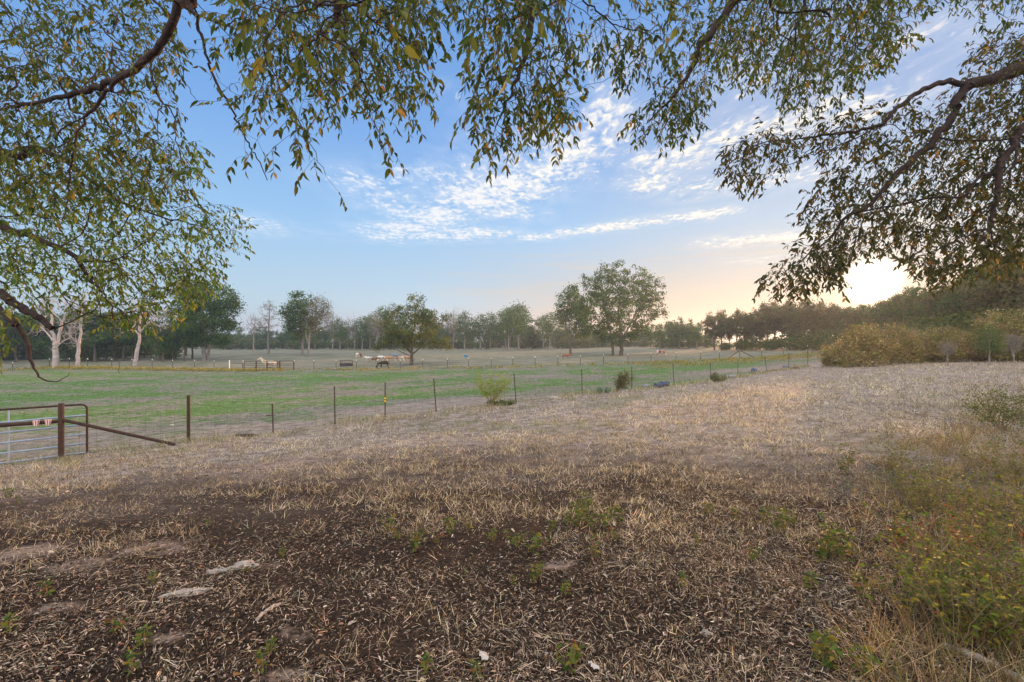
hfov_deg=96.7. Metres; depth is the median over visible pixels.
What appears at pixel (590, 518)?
seedling
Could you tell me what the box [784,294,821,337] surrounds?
oak tree
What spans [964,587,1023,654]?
weed
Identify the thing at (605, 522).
seedling
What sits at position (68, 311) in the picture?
oak tree
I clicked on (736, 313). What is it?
oak tree
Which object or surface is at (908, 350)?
bush
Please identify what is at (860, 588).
seedling
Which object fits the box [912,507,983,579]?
weed
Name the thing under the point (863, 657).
seedling
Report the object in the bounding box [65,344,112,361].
shrub
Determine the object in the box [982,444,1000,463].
weed
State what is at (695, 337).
cottonwood tree
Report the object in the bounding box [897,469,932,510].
weed
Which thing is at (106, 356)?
oak tree
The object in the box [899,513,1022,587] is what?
weed
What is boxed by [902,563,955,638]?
weed
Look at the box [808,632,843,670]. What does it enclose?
seedling
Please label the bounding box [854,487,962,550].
weed
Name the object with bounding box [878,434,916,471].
weed
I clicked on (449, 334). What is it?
oak tree
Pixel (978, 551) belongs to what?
weed
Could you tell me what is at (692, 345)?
shrub
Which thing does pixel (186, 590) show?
stone
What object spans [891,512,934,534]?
weed
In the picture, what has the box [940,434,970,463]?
weed
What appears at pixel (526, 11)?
elm tree
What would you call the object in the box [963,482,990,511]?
weed
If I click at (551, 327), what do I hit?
cottonwood tree
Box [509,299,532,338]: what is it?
cottonwood tree
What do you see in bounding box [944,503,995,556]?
weed
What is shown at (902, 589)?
weed
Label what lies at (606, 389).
prickly pear
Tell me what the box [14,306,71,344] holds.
oak tree
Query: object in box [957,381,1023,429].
shrub
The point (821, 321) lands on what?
oak tree
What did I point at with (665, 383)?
barrel
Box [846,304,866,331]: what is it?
oak tree
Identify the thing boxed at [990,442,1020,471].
weed
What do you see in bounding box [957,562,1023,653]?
weed
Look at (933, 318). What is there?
shrub
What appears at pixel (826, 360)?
bush
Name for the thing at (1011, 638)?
weed
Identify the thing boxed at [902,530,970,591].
weed
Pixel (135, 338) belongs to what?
oak tree
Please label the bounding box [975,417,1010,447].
weed
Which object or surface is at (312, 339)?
cottonwood tree
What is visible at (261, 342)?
shrub
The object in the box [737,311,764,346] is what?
oak tree
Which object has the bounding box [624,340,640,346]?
shrub
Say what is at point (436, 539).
seedling
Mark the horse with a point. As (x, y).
(262, 360)
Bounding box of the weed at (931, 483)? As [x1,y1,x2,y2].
[921,465,949,501]
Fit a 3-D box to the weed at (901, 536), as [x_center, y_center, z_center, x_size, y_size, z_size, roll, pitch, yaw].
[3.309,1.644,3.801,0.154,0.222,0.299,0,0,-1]
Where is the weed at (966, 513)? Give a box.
[923,503,1012,581]
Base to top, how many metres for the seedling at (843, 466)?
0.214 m
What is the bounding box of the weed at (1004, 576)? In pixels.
[971,549,1023,601]
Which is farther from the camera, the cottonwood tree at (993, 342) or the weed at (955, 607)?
the cottonwood tree at (993, 342)
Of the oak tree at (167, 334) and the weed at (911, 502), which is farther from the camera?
the oak tree at (167, 334)
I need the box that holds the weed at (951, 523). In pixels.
[936,511,985,535]
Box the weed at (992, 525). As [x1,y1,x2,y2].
[968,500,1014,561]
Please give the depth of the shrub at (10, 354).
95.75 m
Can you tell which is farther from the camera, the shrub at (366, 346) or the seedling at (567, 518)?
the shrub at (366, 346)
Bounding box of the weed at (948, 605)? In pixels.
[929,569,981,632]
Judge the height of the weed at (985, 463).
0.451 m
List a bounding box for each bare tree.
[320,311,344,349]
[344,314,362,349]
[365,313,385,349]
[443,309,466,348]
[937,339,958,365]
[999,332,1023,362]
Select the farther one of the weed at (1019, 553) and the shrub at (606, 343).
the shrub at (606, 343)
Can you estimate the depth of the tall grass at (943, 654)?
2.93 m
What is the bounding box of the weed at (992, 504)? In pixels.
[967,495,1023,556]
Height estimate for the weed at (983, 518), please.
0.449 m
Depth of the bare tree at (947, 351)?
27.98 m
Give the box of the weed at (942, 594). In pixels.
[901,552,993,633]
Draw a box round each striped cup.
[32,420,39,426]
[44,419,51,425]
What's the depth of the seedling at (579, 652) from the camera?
2.37 m
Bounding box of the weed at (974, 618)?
[935,570,1021,644]
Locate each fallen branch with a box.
[255,602,280,620]
[937,642,1023,681]
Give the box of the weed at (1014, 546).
[990,537,1023,576]
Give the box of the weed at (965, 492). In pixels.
[945,472,983,510]
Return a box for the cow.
[655,350,666,355]
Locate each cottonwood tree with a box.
[165,277,247,359]
[276,290,316,355]
[300,290,333,355]
[305,325,324,349]
[328,318,351,349]
[351,316,371,349]
[359,312,379,349]
[371,305,392,348]
[435,320,450,348]
[451,309,474,349]
[470,312,493,349]
[481,311,498,348]
[493,307,515,348]
[494,306,524,350]
[503,302,532,350]
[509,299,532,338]
[534,313,553,348]
[537,310,564,349]
[552,282,594,353]
[568,259,669,355]
[649,322,670,349]
[689,325,703,349]
[968,324,1009,364]
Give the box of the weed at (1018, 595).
[987,568,1023,618]
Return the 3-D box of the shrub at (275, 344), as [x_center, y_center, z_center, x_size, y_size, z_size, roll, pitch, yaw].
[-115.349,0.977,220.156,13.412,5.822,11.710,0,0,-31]
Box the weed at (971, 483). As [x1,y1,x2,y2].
[957,469,996,502]
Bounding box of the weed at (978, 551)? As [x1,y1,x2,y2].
[971,547,1023,605]
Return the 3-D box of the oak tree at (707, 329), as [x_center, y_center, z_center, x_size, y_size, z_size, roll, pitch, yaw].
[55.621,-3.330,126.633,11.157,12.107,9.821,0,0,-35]
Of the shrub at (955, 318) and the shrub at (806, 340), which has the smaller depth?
the shrub at (955, 318)
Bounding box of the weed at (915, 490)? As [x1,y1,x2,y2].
[907,477,919,502]
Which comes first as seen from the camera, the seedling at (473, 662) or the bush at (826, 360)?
the seedling at (473, 662)
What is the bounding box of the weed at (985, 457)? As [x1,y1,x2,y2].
[977,446,997,470]
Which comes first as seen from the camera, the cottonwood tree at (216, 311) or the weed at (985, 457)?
the weed at (985, 457)
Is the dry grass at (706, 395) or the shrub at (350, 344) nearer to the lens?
the dry grass at (706, 395)
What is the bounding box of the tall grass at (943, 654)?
[808,400,1023,681]
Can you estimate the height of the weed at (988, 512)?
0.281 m
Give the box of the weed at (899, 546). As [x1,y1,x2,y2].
[885,533,922,562]
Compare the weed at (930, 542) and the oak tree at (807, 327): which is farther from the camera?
the oak tree at (807, 327)
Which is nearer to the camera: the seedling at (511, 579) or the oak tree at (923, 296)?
the seedling at (511, 579)
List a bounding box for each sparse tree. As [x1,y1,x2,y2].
[244,315,261,351]
[254,299,280,353]
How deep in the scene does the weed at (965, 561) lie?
2.97 m
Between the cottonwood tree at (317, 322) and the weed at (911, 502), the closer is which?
the weed at (911, 502)
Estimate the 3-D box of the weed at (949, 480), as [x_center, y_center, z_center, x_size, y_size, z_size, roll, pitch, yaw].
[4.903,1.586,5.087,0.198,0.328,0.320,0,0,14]
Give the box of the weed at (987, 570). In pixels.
[956,527,1007,589]
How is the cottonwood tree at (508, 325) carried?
on the ground at (324, 358)
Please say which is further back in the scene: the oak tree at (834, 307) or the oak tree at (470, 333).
the oak tree at (470, 333)
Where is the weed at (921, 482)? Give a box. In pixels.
[912,463,963,521]
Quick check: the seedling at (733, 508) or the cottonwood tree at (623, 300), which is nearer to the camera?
the seedling at (733, 508)
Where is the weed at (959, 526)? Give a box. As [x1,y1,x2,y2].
[943,515,1016,585]
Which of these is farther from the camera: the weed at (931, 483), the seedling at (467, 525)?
the weed at (931, 483)
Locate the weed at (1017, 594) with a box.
[1007,586,1023,610]
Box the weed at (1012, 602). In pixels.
[964,558,1023,625]
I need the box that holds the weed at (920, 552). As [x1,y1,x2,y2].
[907,515,951,572]
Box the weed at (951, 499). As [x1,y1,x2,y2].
[937,463,998,522]
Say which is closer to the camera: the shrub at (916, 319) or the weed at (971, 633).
the weed at (971, 633)
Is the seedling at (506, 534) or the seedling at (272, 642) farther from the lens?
the seedling at (506, 534)
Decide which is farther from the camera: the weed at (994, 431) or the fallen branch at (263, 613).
the weed at (994, 431)
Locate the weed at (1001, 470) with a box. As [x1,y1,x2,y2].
[993,461,1009,481]
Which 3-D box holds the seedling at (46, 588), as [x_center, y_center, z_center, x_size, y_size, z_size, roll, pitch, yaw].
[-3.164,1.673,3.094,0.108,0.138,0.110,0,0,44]
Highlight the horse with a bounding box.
[258,358,278,368]
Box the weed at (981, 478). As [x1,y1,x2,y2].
[963,463,986,485]
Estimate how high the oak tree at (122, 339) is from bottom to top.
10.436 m
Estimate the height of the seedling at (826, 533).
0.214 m
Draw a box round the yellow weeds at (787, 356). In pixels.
[0,350,821,371]
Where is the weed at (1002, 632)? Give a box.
[962,595,1023,656]
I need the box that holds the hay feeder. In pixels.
[340,360,352,365]
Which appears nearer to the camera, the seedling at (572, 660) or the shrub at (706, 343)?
the seedling at (572, 660)
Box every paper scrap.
[479,651,488,659]
[588,661,598,668]
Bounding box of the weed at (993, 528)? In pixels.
[978,514,1002,544]
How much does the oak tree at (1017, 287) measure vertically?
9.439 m
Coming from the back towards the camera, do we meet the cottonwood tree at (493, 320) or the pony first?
the cottonwood tree at (493, 320)
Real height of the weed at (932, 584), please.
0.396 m
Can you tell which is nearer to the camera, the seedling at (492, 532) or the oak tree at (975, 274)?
the seedling at (492, 532)
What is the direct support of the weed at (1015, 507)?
on the ground at (324, 358)
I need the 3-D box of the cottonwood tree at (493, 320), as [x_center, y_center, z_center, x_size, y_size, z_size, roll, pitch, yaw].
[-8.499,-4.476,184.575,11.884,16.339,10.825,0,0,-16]
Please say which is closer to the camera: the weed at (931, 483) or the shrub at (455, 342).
the weed at (931, 483)
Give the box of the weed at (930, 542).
[920,524,950,559]
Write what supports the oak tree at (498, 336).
on the ground at (324, 358)
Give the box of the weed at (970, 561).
[930,541,1009,585]
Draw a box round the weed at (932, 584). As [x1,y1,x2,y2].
[910,548,956,620]
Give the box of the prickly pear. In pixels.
[597,387,610,393]
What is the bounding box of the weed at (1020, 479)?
[993,469,1023,527]
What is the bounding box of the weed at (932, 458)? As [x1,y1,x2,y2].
[916,445,946,471]
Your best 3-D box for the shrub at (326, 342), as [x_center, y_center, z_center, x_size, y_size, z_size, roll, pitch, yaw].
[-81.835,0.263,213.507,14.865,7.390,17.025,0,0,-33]
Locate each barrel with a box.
[654,383,662,387]
[660,381,669,386]
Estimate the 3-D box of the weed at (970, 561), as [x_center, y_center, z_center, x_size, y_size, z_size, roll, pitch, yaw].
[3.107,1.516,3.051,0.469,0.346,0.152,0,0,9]
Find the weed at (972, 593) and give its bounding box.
[926,559,1022,622]
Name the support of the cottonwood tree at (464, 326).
on the ground at (324, 358)
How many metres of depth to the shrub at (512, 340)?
227.49 m
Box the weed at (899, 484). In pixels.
[894,452,929,497]
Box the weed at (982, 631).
[932,574,1021,649]
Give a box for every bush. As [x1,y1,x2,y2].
[814,337,852,366]
[822,314,910,367]
[872,313,937,364]
[902,319,958,362]
[921,321,991,362]
[953,308,1005,361]
[972,301,1023,361]
[1009,310,1023,353]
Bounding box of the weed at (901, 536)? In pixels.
[887,523,917,546]
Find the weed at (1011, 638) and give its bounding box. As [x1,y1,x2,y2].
[966,565,1023,657]
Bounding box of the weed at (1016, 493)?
[982,472,1023,516]
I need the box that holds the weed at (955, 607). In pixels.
[903,579,1008,640]
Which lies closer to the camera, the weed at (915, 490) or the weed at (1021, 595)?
the weed at (1021, 595)
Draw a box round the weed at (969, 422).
[956,414,979,431]
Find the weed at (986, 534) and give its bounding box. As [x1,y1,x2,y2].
[952,512,1022,563]
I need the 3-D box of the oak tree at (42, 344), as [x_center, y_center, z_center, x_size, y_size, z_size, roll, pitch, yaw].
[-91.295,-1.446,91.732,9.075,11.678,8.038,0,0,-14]
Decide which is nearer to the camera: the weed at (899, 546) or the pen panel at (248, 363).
the weed at (899, 546)
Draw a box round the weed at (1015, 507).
[997,491,1023,532]
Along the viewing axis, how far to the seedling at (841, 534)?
3.66 m
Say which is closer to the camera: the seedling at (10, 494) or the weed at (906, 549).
the weed at (906, 549)
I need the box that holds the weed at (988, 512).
[968,497,1010,527]
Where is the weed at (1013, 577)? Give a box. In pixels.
[994,562,1023,591]
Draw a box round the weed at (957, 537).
[952,518,1023,559]
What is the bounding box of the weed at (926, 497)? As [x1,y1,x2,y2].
[901,475,953,511]
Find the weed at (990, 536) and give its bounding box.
[972,524,1014,549]
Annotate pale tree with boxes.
[27,288,84,367]
[61,291,94,366]
[112,297,170,365]
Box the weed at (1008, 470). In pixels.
[985,450,1021,479]
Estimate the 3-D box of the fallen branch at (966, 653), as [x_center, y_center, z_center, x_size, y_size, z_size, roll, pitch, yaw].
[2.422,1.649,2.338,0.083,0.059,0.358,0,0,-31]
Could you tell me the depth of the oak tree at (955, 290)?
49.26 m
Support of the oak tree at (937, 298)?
on the ground at (324, 358)
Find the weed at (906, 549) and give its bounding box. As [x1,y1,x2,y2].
[897,528,985,607]
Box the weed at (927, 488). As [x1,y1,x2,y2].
[906,460,956,513]
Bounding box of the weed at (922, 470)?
[882,455,927,495]
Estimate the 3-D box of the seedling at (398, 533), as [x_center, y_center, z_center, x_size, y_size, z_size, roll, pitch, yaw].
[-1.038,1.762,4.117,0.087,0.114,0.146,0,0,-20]
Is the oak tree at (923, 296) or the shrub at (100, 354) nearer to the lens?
the oak tree at (923, 296)
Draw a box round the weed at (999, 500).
[968,483,1006,525]
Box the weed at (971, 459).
[963,450,977,471]
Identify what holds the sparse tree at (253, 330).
on the ground at (324, 358)
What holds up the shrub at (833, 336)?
on the ground at (324, 358)
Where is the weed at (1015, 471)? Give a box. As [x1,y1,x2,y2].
[1010,454,1023,479]
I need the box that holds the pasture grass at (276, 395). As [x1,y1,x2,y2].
[0,357,818,458]
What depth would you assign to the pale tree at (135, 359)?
72.88 m
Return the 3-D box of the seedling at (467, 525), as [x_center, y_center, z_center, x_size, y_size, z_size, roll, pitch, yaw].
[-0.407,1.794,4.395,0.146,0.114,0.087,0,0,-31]
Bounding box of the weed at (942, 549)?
[922,537,968,565]
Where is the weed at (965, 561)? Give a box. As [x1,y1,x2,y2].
[899,517,1020,597]
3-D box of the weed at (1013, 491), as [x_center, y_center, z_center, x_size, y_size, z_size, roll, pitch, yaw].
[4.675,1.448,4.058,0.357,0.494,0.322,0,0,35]
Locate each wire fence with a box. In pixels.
[2,344,830,369]
[66,351,807,454]
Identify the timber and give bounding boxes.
[930,591,1013,619]
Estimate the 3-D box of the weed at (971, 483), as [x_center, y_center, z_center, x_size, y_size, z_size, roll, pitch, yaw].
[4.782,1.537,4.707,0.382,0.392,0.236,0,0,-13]
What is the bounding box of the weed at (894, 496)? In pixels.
[891,484,927,518]
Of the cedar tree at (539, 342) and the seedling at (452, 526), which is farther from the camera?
the cedar tree at (539, 342)
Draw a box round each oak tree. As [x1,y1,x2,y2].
[0,307,37,351]
[0,316,31,355]
[1,313,38,361]
[8,316,41,359]
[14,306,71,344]
[25,304,67,358]
[26,304,78,349]
[40,317,92,361]
[42,305,90,328]
[67,300,119,361]
[68,310,122,360]
[92,307,147,360]
[96,316,140,360]
[103,312,151,360]
[105,320,155,360]
[124,307,175,352]
[135,317,181,360]
[143,318,162,357]
[144,322,183,361]
[156,325,182,359]
[160,307,201,336]
[167,319,208,358]
[169,316,202,360]
[226,326,250,348]
[251,325,278,340]
[275,327,292,348]
[313,324,331,340]
[334,326,353,339]
[371,292,454,364]
[441,322,459,339]
[455,321,483,340]
[489,323,510,347]
[520,315,540,348]
[546,322,570,347]
[592,325,607,347]
[627,324,645,346]
[643,324,661,346]
[653,319,686,347]
[664,317,700,348]
[681,318,708,347]
[700,308,724,349]
[702,308,735,347]
[715,323,736,341]
[725,308,745,349]
[725,310,753,349]
[735,298,782,349]
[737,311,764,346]
[751,321,776,338]
[754,297,785,349]
[761,297,800,332]
[762,300,786,344]
[783,309,808,348]
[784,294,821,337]
[791,304,833,349]
[802,297,849,330]
[805,312,837,336]
[819,302,848,329]
[838,300,877,329]
[838,303,866,334]
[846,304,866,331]
[853,295,889,330]
[860,312,876,325]
[872,290,902,324]
[874,282,927,329]
[884,282,924,325]
[891,284,940,321]
[918,273,961,321]
[918,278,957,328]
[932,290,973,320]
[944,284,970,315]
[951,262,1023,314]
[953,254,997,319]
[959,249,1020,323]
[961,249,1023,319]
[964,246,1005,300]
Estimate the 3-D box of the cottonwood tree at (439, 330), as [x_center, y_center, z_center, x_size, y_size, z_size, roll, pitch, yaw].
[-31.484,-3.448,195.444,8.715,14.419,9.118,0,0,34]
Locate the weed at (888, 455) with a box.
[870,438,905,469]
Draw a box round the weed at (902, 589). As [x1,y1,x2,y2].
[843,530,962,625]
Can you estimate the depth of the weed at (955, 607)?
2.50 m
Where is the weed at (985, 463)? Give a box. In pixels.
[963,444,1007,479]
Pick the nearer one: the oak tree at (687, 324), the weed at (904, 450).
the weed at (904, 450)
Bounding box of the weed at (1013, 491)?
[1007,479,1023,509]
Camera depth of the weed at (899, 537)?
3.77 m
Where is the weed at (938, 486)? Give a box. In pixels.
[905,448,954,496]
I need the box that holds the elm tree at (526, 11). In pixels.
[0,0,1023,231]
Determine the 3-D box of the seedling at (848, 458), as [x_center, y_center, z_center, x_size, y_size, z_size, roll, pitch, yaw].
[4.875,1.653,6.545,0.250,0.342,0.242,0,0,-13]
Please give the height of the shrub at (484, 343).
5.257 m
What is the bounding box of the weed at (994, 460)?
[988,437,1023,479]
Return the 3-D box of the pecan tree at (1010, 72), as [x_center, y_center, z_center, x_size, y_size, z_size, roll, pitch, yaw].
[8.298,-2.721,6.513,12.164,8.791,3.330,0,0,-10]
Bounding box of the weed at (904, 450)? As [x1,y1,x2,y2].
[886,439,922,459]
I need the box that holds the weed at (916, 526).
[890,514,935,544]
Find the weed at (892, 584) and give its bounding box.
[872,552,946,623]
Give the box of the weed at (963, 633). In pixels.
[903,581,1010,647]
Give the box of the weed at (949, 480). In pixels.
[939,467,964,494]
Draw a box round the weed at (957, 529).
[948,514,970,545]
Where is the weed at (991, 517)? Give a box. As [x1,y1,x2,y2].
[951,495,1023,538]
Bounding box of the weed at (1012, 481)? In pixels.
[993,463,1023,509]
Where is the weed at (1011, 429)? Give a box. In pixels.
[998,417,1023,443]
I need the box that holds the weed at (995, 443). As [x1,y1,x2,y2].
[980,427,1004,458]
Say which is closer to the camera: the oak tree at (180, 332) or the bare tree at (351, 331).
the oak tree at (180, 332)
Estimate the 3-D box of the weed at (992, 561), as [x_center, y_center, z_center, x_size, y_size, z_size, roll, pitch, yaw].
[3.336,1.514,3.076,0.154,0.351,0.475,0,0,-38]
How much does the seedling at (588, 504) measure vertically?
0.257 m
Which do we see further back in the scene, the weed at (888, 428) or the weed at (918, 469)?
the weed at (888, 428)
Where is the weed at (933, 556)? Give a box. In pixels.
[873,533,979,620]
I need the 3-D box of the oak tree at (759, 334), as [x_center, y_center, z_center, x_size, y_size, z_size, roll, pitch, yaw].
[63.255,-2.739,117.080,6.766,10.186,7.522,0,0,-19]
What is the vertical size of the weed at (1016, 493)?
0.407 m
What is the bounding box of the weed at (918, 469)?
[911,454,943,485]
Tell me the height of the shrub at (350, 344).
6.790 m
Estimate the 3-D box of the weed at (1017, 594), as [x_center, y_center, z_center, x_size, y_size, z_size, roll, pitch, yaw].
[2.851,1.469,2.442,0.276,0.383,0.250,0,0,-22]
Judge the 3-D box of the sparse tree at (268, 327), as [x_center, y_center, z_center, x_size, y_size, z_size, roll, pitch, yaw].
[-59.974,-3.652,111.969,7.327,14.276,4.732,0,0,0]
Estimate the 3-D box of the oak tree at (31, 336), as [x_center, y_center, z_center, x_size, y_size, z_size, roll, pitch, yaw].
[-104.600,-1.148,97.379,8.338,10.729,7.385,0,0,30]
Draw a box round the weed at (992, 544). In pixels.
[981,527,1006,560]
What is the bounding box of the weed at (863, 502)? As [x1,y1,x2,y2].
[862,498,911,546]
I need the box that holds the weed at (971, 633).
[905,568,1006,656]
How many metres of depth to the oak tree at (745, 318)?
116.83 m
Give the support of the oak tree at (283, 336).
on the ground at (324, 358)
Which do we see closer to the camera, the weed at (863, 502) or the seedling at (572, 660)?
the seedling at (572, 660)
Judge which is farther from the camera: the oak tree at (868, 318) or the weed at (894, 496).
the oak tree at (868, 318)
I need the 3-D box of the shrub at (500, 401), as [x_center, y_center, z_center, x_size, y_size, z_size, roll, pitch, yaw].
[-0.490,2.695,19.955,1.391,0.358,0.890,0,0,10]
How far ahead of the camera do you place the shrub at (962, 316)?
38.15 m
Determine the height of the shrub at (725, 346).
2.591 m
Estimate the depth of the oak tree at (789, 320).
102.16 m
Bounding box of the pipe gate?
[0,404,87,463]
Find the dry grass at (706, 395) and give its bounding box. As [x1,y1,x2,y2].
[0,359,1023,681]
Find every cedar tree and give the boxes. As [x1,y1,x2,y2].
[525,325,537,349]
[533,329,542,348]
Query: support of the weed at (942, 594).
on the ground at (324, 358)
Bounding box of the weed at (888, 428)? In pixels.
[883,417,897,436]
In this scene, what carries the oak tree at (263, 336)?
on the ground at (324, 358)
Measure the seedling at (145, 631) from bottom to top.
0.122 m
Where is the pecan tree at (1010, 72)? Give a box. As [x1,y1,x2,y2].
[712,24,1023,305]
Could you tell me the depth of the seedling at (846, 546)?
3.55 m
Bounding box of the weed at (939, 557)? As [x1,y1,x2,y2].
[878,518,967,610]
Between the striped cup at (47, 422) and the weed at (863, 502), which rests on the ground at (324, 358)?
the weed at (863, 502)
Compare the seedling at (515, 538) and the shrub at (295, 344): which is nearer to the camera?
the seedling at (515, 538)
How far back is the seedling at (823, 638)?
2.32 m
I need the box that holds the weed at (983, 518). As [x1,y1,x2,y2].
[976,483,1002,525]
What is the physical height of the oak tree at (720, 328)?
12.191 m
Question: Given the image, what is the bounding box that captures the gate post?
[0,403,175,458]
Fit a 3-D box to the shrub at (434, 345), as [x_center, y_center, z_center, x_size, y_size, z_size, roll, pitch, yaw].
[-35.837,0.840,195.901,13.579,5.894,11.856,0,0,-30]
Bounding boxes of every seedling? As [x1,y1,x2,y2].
[0,611,20,633]
[2,488,15,498]
[35,577,54,595]
[104,616,130,632]
[121,646,142,676]
[132,623,155,647]
[146,569,160,583]
[239,561,254,572]
[253,649,268,673]
[263,636,277,654]
[278,547,286,558]
[380,513,396,532]
[393,528,400,538]
[407,528,425,551]
[419,651,433,673]
[431,533,443,546]
[443,517,457,534]
[463,520,475,530]
[468,659,482,681]
[487,528,497,541]
[502,528,509,539]
[510,533,521,548]
[510,574,517,583]
[522,531,542,555]
[528,561,544,581]
[536,534,549,546]
[547,519,557,531]
[555,641,579,672]
[559,579,570,595]
[563,513,571,525]
[568,509,582,527]
[569,489,592,519]
[571,639,585,658]
[576,489,592,510]
[583,506,596,528]
[585,541,604,556]
[586,528,603,539]
[595,512,609,528]
[602,503,618,522]
[609,527,617,538]
[616,507,625,521]
[678,570,689,588]
[693,534,701,546]
[701,502,713,515]
[730,507,740,520]
[746,542,761,560]
[758,507,769,522]
[767,506,789,534]
[775,507,795,527]
[802,571,818,591]
[807,624,844,666]
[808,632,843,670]
[810,537,837,562]
[817,526,842,546]
[818,512,855,555]
[834,540,852,561]
[837,458,852,472]
[839,443,859,465]
[847,643,881,678]
[850,571,875,600]
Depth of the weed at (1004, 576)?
2.86 m
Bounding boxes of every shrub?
[2,347,21,359]
[7,346,49,358]
[20,346,51,358]
[46,341,85,360]
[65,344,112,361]
[108,347,130,358]
[109,346,155,357]
[151,348,187,359]
[210,333,246,349]
[244,340,265,349]
[245,338,280,348]
[263,339,285,348]
[271,337,296,348]
[285,335,321,349]
[311,341,327,348]
[322,336,346,348]
[326,338,352,348]
[341,337,372,348]
[356,339,373,348]
[413,338,437,348]
[437,337,463,348]
[451,339,474,348]
[465,339,479,348]
[473,339,498,348]
[474,369,510,405]
[485,337,514,347]
[486,399,514,405]
[502,338,517,347]
[509,339,527,348]
[530,340,550,347]
[546,338,560,347]
[552,335,580,347]
[557,337,596,347]
[582,339,600,347]
[589,337,610,347]
[613,369,633,391]
[618,341,631,346]
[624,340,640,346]
[636,339,652,346]
[650,339,671,347]
[665,337,692,347]
[685,339,699,347]
[691,335,725,347]
[709,371,728,382]
[718,341,733,349]
[730,338,748,349]
[742,335,768,350]
[758,338,782,349]
[765,332,801,350]
[778,332,812,350]
[796,331,823,350]
[808,325,845,348]
[819,331,847,346]
[838,321,878,341]
[866,322,897,335]
[897,312,950,330]
[903,312,951,333]
[909,302,972,338]
[925,303,1020,332]
[940,299,1023,359]
[955,307,1018,350]
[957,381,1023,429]
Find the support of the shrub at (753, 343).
on the ground at (324, 358)
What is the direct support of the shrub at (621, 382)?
on the ground at (324, 358)
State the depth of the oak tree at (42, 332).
101.05 m
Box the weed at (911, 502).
[877,474,936,518]
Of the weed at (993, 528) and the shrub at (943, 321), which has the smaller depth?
the weed at (993, 528)
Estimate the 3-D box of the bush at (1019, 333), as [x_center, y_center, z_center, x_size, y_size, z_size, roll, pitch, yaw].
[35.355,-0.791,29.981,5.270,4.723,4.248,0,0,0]
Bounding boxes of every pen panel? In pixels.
[244,361,255,368]
[256,361,266,368]
[267,361,277,369]
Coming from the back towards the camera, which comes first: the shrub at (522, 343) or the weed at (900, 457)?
the shrub at (522, 343)
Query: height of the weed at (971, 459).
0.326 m
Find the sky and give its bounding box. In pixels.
[0,0,1023,341]
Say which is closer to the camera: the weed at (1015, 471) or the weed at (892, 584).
the weed at (892, 584)
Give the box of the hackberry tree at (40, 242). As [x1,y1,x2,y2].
[0,131,257,381]
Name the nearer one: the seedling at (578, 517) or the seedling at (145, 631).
the seedling at (145, 631)
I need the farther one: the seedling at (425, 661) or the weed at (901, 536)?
the weed at (901, 536)
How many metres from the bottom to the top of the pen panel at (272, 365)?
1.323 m
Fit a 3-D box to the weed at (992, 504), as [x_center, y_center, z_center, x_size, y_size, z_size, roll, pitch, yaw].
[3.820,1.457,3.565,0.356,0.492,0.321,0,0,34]
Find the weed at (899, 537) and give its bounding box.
[882,514,935,549]
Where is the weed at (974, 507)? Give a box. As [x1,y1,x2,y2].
[953,490,985,525]
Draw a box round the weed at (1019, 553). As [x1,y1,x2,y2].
[1013,547,1023,594]
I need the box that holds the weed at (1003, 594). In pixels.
[968,591,1022,638]
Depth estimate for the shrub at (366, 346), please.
201.09 m
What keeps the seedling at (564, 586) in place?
on the ground at (324, 358)
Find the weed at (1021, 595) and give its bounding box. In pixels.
[970,554,1023,643]
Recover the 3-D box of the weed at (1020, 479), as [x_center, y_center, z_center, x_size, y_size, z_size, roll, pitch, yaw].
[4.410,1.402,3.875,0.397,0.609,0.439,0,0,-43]
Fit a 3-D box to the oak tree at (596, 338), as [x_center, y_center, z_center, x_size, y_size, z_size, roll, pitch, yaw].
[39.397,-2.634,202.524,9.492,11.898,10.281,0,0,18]
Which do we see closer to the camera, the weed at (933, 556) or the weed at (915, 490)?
the weed at (933, 556)
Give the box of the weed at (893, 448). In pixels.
[875,433,928,465]
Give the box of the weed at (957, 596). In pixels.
[942,576,1023,645]
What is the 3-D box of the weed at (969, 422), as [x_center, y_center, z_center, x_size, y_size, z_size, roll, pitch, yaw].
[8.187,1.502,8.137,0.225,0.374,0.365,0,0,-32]
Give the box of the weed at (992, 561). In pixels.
[958,532,1020,582]
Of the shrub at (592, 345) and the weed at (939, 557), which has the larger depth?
the shrub at (592, 345)
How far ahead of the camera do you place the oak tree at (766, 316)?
107.95 m
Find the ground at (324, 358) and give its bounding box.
[0,342,1023,681]
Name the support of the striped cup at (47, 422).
on the gate post
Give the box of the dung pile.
[236,434,257,436]
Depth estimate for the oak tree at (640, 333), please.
224.47 m
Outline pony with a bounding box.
[376,361,389,367]
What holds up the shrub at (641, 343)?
on the ground at (324, 358)
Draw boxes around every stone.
[140,545,157,551]
[157,587,214,598]
[205,567,227,573]
[226,560,258,569]
[701,629,713,634]
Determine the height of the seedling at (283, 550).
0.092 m
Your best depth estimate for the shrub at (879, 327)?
67.66 m
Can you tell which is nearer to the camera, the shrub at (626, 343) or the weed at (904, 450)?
the weed at (904, 450)
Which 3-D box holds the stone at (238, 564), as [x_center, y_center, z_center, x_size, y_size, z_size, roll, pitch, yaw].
[-2.105,1.767,3.555,0.243,0.069,0.144,0,0,-17]
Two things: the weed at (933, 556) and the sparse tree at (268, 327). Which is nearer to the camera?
the weed at (933, 556)
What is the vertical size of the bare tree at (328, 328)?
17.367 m

